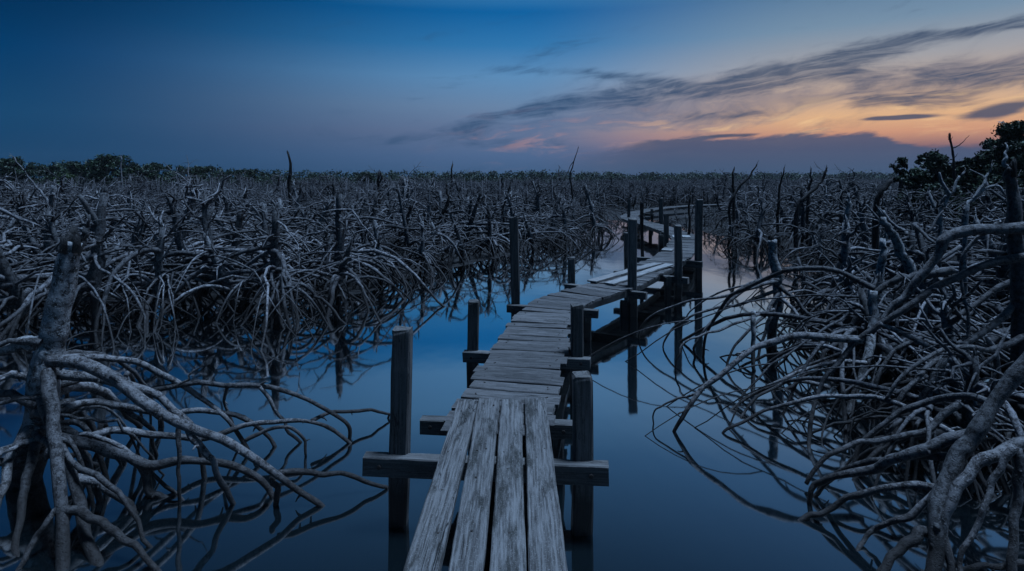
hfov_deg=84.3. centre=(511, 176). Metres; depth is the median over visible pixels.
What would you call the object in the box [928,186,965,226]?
mangrove tree
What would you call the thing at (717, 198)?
mangrove tree
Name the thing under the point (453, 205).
mangrove tree
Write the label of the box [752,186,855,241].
mangrove tree
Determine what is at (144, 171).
leafy tree
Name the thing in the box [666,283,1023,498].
mangrove tree
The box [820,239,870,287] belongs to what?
mangrove tree
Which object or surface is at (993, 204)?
mangrove tree
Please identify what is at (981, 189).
dead trunk
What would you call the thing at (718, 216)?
mangrove tree
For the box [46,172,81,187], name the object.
leafy tree
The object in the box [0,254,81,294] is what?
mangrove tree
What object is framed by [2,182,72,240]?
mangrove tree
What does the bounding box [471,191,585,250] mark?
mangrove tree
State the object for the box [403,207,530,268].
mangrove tree
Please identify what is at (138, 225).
mangrove tree
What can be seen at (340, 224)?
mangrove tree
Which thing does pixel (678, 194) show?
distant thicket
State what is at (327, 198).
mangrove tree
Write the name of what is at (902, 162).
mangrove tree
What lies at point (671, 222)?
mangrove tree
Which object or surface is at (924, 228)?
mangrove tree
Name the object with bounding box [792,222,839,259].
mangrove tree
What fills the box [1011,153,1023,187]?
mangrove tree
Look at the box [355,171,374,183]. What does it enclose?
leafy tree
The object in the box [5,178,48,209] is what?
mangrove tree
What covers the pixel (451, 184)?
dead trunk
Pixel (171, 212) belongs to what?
mangrove tree
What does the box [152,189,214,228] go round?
mangrove tree
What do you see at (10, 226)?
mangrove tree
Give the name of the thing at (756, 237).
mangrove tree
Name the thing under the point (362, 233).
mangrove tree
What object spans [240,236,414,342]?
mangrove tree
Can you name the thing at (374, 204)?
mangrove tree
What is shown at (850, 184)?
mangrove tree
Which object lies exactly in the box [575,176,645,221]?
mangrove tree
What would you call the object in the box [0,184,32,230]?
mangrove tree
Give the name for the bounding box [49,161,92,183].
leafy tree
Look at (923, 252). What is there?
mangrove tree
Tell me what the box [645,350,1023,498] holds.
mangrove tree
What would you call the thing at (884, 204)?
mangrove tree
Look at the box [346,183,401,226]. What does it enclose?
mangrove tree
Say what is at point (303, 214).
mangrove tree
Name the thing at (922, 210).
mangrove tree
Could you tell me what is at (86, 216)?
mangrove tree
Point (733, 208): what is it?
dead trunk
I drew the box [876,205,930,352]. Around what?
dead trunk
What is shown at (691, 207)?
mangrove tree
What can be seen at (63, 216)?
mangrove tree
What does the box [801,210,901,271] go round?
mangrove tree
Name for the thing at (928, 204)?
mangrove tree
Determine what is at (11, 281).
mangrove tree
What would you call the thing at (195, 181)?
mangrove tree
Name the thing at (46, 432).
mangrove tree
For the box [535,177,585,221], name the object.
mangrove tree
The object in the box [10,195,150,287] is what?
mangrove tree
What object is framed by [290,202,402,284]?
mangrove tree
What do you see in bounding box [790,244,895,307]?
mangrove tree
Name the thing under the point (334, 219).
mangrove tree
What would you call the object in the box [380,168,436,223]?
mangrove tree
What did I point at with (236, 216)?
mangrove tree
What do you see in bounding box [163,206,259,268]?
mangrove tree
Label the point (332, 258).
mangrove tree
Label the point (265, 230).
mangrove tree
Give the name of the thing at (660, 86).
sky
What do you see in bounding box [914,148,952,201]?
mangrove tree
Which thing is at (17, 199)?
mangrove tree
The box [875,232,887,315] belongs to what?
dead trunk
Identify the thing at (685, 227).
mangrove tree
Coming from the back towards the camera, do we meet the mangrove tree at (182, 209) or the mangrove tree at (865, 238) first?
the mangrove tree at (182, 209)
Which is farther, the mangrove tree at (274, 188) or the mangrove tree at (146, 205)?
the mangrove tree at (274, 188)
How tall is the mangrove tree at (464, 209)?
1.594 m
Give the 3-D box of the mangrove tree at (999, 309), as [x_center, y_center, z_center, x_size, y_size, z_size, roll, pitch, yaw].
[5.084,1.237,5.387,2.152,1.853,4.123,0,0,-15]
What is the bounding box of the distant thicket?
[0,167,916,216]
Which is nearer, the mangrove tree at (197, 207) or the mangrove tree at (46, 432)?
the mangrove tree at (46, 432)
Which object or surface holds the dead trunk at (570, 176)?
on the mud ground
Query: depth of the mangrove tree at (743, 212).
19.73 m
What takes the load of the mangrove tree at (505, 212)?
on the mud ground
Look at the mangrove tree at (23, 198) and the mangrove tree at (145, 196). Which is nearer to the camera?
the mangrove tree at (23, 198)
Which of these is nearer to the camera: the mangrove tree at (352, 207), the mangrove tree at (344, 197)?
the mangrove tree at (352, 207)
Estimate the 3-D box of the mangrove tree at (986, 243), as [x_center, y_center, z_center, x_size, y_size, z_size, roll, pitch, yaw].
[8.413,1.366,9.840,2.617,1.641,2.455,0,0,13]
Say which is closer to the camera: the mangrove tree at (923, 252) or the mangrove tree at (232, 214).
the mangrove tree at (923, 252)
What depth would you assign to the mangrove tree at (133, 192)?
18.25 m
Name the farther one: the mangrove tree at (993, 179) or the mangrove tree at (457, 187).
the mangrove tree at (457, 187)
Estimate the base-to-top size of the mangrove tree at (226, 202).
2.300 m
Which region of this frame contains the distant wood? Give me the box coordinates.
[0,160,909,187]
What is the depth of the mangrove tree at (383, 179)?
25.28 m
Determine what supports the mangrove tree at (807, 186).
on the mud ground
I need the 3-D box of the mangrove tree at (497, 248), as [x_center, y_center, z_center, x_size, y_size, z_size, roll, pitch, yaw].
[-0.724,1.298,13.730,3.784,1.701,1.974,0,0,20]
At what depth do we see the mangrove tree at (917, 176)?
21.87 m
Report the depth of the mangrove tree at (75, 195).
19.48 m
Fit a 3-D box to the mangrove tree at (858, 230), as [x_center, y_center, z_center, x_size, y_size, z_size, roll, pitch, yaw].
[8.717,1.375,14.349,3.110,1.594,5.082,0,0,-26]
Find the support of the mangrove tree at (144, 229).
on the mud ground
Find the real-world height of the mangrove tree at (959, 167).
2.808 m
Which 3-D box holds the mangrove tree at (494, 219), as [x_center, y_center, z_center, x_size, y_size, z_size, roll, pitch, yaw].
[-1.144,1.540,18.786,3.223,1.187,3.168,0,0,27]
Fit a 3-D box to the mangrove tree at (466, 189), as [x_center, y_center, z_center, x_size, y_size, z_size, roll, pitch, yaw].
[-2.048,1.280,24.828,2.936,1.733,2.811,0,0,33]
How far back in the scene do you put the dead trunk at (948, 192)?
7.48 m
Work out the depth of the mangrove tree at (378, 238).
10.31 m
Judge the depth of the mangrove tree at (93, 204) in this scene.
14.88 m
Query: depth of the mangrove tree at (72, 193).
21.86 m
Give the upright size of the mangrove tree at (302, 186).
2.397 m
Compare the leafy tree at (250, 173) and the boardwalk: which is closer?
the boardwalk
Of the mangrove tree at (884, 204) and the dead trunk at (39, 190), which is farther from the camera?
the mangrove tree at (884, 204)
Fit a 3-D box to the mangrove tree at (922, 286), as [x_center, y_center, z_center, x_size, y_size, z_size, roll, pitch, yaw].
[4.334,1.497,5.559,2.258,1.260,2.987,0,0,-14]
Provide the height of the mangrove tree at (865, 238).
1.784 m
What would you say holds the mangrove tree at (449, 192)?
on the mud ground
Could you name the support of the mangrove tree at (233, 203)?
on the mud ground
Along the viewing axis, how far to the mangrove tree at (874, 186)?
22.66 m
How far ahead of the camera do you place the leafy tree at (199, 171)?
71.66 m
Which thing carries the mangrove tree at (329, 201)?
on the mud ground
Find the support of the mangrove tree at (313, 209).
on the mud ground
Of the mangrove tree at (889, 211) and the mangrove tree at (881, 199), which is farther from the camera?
the mangrove tree at (881, 199)
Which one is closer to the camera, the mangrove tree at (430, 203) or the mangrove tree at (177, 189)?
the mangrove tree at (430, 203)
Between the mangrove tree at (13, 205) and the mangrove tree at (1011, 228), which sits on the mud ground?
the mangrove tree at (13, 205)
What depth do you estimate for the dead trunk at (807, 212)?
14.97 m
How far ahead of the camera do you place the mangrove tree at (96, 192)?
19.11 m
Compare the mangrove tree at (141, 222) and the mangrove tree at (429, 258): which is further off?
the mangrove tree at (141, 222)
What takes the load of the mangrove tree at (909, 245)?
on the mud ground
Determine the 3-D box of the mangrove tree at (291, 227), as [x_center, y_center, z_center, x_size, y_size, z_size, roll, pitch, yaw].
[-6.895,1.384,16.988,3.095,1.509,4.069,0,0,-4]
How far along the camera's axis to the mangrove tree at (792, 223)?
17.24 m
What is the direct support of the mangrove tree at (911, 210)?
on the mud ground
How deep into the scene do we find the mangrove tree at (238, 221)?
10.31 m
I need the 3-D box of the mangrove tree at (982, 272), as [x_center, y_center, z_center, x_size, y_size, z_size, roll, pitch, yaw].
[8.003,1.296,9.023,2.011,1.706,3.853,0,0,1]
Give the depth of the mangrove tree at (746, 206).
21.19 m
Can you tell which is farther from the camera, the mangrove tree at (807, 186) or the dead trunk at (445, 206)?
the mangrove tree at (807, 186)
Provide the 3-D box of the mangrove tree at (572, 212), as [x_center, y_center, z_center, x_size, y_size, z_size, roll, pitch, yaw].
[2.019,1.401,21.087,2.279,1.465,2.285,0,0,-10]
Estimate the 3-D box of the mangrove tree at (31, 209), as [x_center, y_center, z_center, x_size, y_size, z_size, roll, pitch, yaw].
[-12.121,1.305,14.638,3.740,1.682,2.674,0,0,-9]
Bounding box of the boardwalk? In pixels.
[362,197,747,570]
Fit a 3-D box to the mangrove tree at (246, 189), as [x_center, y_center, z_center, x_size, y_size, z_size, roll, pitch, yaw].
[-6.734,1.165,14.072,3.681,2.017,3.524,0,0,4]
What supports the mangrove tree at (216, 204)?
on the mud ground
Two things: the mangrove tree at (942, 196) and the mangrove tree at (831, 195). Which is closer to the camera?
the mangrove tree at (942, 196)
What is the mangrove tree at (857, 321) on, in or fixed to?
in the water
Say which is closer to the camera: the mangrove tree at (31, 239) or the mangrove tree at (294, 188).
the mangrove tree at (31, 239)
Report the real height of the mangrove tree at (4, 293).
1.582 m
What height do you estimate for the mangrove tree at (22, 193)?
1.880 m
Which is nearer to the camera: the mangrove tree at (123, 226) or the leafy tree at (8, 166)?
the mangrove tree at (123, 226)
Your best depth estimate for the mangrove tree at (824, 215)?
15.65 m
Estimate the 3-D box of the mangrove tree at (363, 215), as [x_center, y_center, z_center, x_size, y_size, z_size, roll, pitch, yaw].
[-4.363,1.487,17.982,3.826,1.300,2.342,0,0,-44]
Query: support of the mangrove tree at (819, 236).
on the mud ground
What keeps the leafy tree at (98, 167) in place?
on the mud ground
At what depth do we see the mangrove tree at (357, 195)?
23.25 m
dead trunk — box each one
[10,154,54,253]
[120,155,123,188]
[287,150,293,222]
[376,169,382,222]
[437,183,449,247]
[450,162,452,218]
[501,179,511,245]
[568,147,578,204]
[687,192,690,234]
[727,160,758,245]
[731,167,735,236]
[776,166,784,245]
[793,165,827,253]
[805,166,812,244]
[843,193,852,236]
[871,176,894,276]
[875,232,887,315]
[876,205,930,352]
[937,170,964,267]
[962,160,1005,308]
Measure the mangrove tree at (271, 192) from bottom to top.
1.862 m
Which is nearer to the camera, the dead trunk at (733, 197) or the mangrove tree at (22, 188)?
the dead trunk at (733, 197)
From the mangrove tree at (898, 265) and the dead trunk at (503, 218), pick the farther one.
the dead trunk at (503, 218)
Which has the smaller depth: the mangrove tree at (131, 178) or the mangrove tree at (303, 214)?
the mangrove tree at (303, 214)
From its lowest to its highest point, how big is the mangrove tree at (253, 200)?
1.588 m
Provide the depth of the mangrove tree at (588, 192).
23.31 m
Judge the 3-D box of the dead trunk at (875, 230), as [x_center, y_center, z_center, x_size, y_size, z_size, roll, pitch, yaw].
[6.897,1.093,10.502,0.443,2.182,0.163,0,0,0]
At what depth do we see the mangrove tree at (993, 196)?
14.99 m
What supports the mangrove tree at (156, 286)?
on the mud ground
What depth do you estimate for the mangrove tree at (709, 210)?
22.26 m
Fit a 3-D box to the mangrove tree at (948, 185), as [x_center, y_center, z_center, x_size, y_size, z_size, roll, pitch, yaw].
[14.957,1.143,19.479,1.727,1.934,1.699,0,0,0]
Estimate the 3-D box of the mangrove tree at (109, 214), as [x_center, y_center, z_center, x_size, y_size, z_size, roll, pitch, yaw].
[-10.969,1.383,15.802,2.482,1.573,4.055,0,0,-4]
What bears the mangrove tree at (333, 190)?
on the mud ground
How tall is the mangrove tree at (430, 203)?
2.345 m
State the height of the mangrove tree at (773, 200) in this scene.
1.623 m
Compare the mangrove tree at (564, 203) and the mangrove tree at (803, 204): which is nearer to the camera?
the mangrove tree at (803, 204)
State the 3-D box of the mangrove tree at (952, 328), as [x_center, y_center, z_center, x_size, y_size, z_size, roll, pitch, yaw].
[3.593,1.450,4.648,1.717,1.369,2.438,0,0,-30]
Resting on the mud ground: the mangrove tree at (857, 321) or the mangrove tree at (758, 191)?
the mangrove tree at (758, 191)
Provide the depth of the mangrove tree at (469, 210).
17.63 m
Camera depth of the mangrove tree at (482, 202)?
22.89 m
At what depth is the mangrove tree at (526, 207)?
21.84 m
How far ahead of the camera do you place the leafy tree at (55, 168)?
63.14 m
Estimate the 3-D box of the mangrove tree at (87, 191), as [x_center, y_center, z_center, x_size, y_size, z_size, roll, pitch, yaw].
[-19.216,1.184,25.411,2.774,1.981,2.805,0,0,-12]
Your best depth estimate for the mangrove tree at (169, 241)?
13.18 m
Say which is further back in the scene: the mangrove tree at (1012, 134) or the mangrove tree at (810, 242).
the mangrove tree at (1012, 134)
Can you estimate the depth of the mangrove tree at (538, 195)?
21.30 m
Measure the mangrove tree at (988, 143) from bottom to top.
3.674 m
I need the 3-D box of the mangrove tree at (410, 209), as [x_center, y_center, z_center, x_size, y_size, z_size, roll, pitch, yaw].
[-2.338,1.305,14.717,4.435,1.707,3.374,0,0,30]
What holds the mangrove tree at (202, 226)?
on the mud ground
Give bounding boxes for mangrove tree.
[0,171,88,255]
[0,172,55,258]
[0,183,63,240]
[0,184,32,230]
[0,184,180,350]
[0,185,46,229]
[0,191,81,230]
[0,198,200,316]
[0,203,91,263]
[0,204,46,272]
[0,207,138,350]
[0,213,47,288]
[0,214,389,570]
[0,234,39,324]
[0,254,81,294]
[2,165,86,228]
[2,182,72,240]
[3,238,202,331]
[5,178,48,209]
[10,175,155,288]
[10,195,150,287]
[17,204,83,259]
[19,180,143,237]
[22,179,157,259]
[22,197,79,240]
[40,191,112,232]
[43,201,145,264]
[44,184,96,225]
[54,179,98,216]
[55,199,152,250]
[61,185,166,241]
[68,188,121,221]
[72,180,95,208]
[72,206,263,336]
[77,203,346,350]
[78,175,325,314]
[80,180,166,226]
[82,204,167,290]
[82,211,150,262]
[87,155,259,245]
[99,190,125,213]
[106,191,197,237]
[107,232,371,351]
[109,167,215,282]
[109,188,141,211]
[111,205,191,241]
[114,161,179,214]
[118,192,168,220]
[124,187,317,285]
[135,166,202,228]
[137,189,196,225]
[139,188,156,206]
[144,213,223,259]
[145,203,212,239]
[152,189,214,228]
[153,204,223,244]
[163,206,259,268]
[164,193,312,290]
[166,181,199,205]
[168,186,229,228]
[178,185,212,226]
[183,193,327,297]
[187,171,261,263]
[188,184,303,261]
[188,202,260,244]
[195,190,261,223]
[218,192,257,243]
[234,186,296,230]
[237,187,445,306]
[238,184,330,268]
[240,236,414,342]
[241,192,320,255]
[241,200,300,242]
[242,190,271,225]
[245,188,390,263]
[250,170,311,230]
[262,181,280,196]
[269,168,321,213]
[287,169,351,229]
[288,193,324,251]
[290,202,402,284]
[293,198,329,235]
[293,212,374,264]
[300,197,355,251]
[302,191,362,235]
[304,185,361,219]
[308,189,358,230]
[313,197,404,278]
[315,215,440,292]
[323,195,403,254]
[323,206,412,233]
[327,191,420,235]
[344,181,447,269]
[344,186,362,213]
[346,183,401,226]
[349,186,415,244]
[362,166,391,210]
[364,180,409,223]
[367,193,425,244]
[373,193,488,254]
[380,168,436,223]
[388,214,475,257]
[391,163,464,239]
[392,172,463,238]
[399,210,465,279]
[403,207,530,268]
[405,174,452,216]
[407,180,428,215]
[408,184,473,246]
[413,188,481,231]
[416,194,547,266]
[420,196,448,223]
[426,186,476,225]
[428,182,566,256]
[428,191,498,241]
[438,169,496,220]
[445,192,485,231]
[449,182,548,245]
[459,186,492,219]
[463,188,498,220]
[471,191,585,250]
[471,212,593,260]
[474,193,524,228]
[478,206,508,235]
[492,187,548,223]
[493,189,543,232]
[497,180,573,231]
[507,193,543,224]
[517,193,547,222]
[520,173,571,224]
[524,197,592,250]
[526,194,595,244]
[531,206,574,235]
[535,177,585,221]
[539,194,585,229]
[544,194,580,223]
[545,194,598,229]
[559,200,623,240]
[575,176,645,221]
[576,173,639,226]
[588,271,1023,494]
[638,233,833,370]
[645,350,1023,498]
[652,142,1023,453]
[663,218,681,226]
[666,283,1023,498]
[672,208,693,221]
[673,212,694,231]
[679,181,761,222]
[680,204,712,221]
[682,205,720,227]
[691,210,722,231]
[703,190,776,240]
[703,219,752,252]
[704,180,774,234]
[707,192,773,221]
[711,209,727,223]
[714,254,855,312]
[720,211,786,245]
[722,183,787,219]
[722,352,1023,570]
[723,194,829,262]
[736,179,854,251]
[738,194,774,227]
[743,204,800,233]
[746,185,868,242]
[750,190,795,226]
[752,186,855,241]
[753,188,833,231]
[756,250,934,366]
[763,205,859,252]
[764,183,811,221]
[770,162,871,235]
[777,214,999,341]
[778,223,863,266]
[779,175,844,214]
[779,216,869,269]
[784,175,872,245]
[785,165,872,223]
[790,236,1008,332]
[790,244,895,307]
[792,199,906,252]
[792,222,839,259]
[797,204,1006,364]
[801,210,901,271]
[804,181,948,239]
[807,272,1023,437]
[814,169,1023,316]
[820,186,844,210]
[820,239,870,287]
[822,195,932,252]
[827,194,893,265]
[834,213,1008,395]
[835,200,949,239]
[840,196,880,235]
[845,322,1023,507]
[851,187,985,260]
[852,178,979,256]
[852,179,909,220]
[852,195,996,257]
[853,185,908,217]
[855,261,1010,393]
[856,245,958,287]
[861,186,903,214]
[871,188,910,229]
[887,180,1006,256]
[888,219,955,261]
[889,157,907,218]
[895,164,939,223]
[903,215,1010,383]
[911,168,945,190]
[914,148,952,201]
[916,182,973,224]
[920,201,1004,268]
[927,207,1003,277]
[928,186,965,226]
[933,206,1023,255]
[938,160,976,218]
[943,170,1020,241]
[946,204,1009,299]
[956,150,996,223]
[956,235,1023,285]
[956,296,1009,339]
[969,172,1023,223]
[972,137,1011,178]
[973,186,1019,256]
[976,120,1023,220]
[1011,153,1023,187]
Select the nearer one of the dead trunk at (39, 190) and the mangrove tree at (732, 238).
the dead trunk at (39, 190)
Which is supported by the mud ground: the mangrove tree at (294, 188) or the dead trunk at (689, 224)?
the mangrove tree at (294, 188)
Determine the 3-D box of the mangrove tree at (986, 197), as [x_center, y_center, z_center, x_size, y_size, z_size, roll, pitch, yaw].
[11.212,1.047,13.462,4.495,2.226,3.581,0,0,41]
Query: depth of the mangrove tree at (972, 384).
3.77 m
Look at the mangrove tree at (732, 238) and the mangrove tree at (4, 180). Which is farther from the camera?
the mangrove tree at (732, 238)
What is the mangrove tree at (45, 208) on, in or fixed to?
on the mud ground
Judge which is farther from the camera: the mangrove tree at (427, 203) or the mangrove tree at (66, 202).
the mangrove tree at (427, 203)
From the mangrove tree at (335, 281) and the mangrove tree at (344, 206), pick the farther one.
the mangrove tree at (344, 206)
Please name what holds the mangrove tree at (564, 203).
on the mud ground
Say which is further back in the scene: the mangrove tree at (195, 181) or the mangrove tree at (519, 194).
the mangrove tree at (519, 194)
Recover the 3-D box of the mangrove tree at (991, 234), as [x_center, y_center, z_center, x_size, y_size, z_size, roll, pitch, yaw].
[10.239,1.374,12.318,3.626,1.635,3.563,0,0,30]
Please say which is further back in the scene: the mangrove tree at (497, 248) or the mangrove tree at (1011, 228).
the mangrove tree at (497, 248)
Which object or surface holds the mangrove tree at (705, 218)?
on the mud ground
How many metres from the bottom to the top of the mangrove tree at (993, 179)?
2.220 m
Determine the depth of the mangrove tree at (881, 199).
20.12 m
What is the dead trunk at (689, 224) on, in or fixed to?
in the water
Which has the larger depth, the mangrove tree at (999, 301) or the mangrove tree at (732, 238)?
the mangrove tree at (732, 238)
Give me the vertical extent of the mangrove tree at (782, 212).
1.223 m
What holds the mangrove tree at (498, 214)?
on the mud ground
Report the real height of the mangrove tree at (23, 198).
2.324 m
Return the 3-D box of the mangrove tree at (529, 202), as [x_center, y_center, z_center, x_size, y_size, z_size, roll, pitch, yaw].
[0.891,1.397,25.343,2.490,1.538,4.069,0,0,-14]
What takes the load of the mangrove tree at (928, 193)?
on the mud ground
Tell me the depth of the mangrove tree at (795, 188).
23.22 m
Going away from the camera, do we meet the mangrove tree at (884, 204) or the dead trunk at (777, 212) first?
the dead trunk at (777, 212)
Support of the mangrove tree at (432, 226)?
on the mud ground
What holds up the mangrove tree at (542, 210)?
on the mud ground
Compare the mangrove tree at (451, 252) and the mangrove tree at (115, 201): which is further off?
the mangrove tree at (115, 201)
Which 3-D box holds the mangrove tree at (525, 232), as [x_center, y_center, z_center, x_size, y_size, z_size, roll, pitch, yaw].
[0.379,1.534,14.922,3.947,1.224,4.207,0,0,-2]
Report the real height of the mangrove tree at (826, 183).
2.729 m
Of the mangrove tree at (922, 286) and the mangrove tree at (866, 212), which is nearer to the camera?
the mangrove tree at (922, 286)
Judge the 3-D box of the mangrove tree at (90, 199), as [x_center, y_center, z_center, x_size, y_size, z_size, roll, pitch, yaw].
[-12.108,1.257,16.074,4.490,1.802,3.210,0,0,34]
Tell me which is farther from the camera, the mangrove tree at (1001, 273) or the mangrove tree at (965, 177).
the mangrove tree at (965, 177)
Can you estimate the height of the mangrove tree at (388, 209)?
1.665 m
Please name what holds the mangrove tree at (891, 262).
on the mud ground
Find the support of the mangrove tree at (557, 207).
on the mud ground
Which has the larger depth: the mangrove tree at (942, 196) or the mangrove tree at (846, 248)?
the mangrove tree at (942, 196)
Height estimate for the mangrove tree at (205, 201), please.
2.224 m
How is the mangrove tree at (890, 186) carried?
on the mud ground
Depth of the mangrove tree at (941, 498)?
2.93 m
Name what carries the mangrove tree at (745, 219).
on the mud ground
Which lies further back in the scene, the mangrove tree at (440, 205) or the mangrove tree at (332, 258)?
the mangrove tree at (440, 205)
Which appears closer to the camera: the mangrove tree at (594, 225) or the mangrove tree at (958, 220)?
the mangrove tree at (958, 220)
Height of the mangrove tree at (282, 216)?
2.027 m
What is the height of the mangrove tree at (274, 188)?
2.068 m
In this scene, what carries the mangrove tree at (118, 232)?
on the mud ground
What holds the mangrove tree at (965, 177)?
on the mud ground
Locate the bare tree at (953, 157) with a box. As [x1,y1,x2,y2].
[948,133,968,181]
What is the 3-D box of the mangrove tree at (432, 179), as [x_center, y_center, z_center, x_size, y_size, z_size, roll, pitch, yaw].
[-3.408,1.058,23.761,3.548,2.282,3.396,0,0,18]
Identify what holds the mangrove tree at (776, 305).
in the water
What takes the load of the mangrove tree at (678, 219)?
on the mud ground
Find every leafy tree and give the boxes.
[0,155,44,185]
[6,163,64,189]
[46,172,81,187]
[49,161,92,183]
[81,153,137,187]
[123,162,182,187]
[172,164,221,188]
[218,168,275,187]
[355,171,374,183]
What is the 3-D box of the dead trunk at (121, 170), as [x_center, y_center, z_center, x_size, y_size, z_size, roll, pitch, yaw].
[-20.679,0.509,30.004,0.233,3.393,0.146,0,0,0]
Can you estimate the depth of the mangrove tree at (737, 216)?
18.48 m
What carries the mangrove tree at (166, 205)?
on the mud ground
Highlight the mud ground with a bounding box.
[3,177,995,314]
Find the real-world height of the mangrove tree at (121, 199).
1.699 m
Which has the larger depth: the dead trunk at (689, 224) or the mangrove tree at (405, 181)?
the mangrove tree at (405, 181)
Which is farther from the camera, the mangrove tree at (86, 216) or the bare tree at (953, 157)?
the bare tree at (953, 157)
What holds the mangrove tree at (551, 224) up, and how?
on the mud ground
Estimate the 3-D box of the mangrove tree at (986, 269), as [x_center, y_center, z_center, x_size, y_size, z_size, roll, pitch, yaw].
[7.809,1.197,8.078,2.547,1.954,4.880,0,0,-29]
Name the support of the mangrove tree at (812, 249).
on the mud ground
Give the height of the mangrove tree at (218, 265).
1.368 m
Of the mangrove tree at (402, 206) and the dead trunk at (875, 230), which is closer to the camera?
the dead trunk at (875, 230)
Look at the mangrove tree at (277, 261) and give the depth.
8.14 m
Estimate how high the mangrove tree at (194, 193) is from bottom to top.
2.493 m
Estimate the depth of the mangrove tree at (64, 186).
18.41 m
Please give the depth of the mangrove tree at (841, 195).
16.61 m
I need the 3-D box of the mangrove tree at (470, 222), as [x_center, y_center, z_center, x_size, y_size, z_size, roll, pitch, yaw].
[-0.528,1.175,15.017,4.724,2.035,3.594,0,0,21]
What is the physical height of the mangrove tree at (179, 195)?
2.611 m
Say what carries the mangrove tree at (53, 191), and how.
on the mud ground
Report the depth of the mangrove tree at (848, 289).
6.35 m
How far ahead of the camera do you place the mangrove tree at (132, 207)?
17.25 m
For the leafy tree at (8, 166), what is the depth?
61.41 m
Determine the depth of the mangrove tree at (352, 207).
13.93 m
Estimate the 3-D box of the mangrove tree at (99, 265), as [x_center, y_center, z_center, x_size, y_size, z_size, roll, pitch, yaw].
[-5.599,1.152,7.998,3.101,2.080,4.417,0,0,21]
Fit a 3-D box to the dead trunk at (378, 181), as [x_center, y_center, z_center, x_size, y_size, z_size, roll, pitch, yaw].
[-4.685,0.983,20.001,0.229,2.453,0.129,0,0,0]
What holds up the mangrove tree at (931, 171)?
on the mud ground
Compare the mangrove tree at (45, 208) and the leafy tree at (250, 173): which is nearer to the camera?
the mangrove tree at (45, 208)
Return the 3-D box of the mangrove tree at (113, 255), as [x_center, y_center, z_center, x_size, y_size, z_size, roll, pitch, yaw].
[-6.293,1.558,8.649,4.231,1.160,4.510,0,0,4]
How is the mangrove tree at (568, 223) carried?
on the mud ground
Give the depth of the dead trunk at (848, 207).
8.97 m
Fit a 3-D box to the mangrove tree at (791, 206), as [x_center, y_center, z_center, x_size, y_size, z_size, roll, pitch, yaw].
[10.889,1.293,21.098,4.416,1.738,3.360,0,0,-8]
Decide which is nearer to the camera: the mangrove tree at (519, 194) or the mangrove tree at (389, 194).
the mangrove tree at (389, 194)
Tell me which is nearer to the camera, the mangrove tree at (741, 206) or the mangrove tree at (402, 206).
the mangrove tree at (402, 206)
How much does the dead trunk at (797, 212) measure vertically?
2.498 m
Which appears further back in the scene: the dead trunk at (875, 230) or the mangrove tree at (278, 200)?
the mangrove tree at (278, 200)
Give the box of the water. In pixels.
[0,177,1023,570]
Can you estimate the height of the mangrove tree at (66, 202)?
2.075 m
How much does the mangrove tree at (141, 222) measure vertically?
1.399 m
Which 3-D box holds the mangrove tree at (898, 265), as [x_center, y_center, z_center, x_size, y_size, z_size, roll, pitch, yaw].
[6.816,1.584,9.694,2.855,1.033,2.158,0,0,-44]
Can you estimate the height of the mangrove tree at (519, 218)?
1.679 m
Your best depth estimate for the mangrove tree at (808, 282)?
8.73 m
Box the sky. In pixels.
[0,0,1023,176]
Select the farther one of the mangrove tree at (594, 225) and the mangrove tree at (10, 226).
the mangrove tree at (594, 225)
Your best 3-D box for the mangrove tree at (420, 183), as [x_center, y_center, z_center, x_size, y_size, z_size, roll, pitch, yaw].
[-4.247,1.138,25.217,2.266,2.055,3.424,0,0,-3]
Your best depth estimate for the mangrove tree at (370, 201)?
19.05 m
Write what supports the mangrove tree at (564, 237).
on the mud ground
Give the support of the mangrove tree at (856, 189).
on the mud ground
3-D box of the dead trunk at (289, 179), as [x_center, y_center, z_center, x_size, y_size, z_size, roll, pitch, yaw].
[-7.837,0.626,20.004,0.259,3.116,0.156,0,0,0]
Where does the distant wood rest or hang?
on the mud ground
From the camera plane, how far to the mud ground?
15.60 m

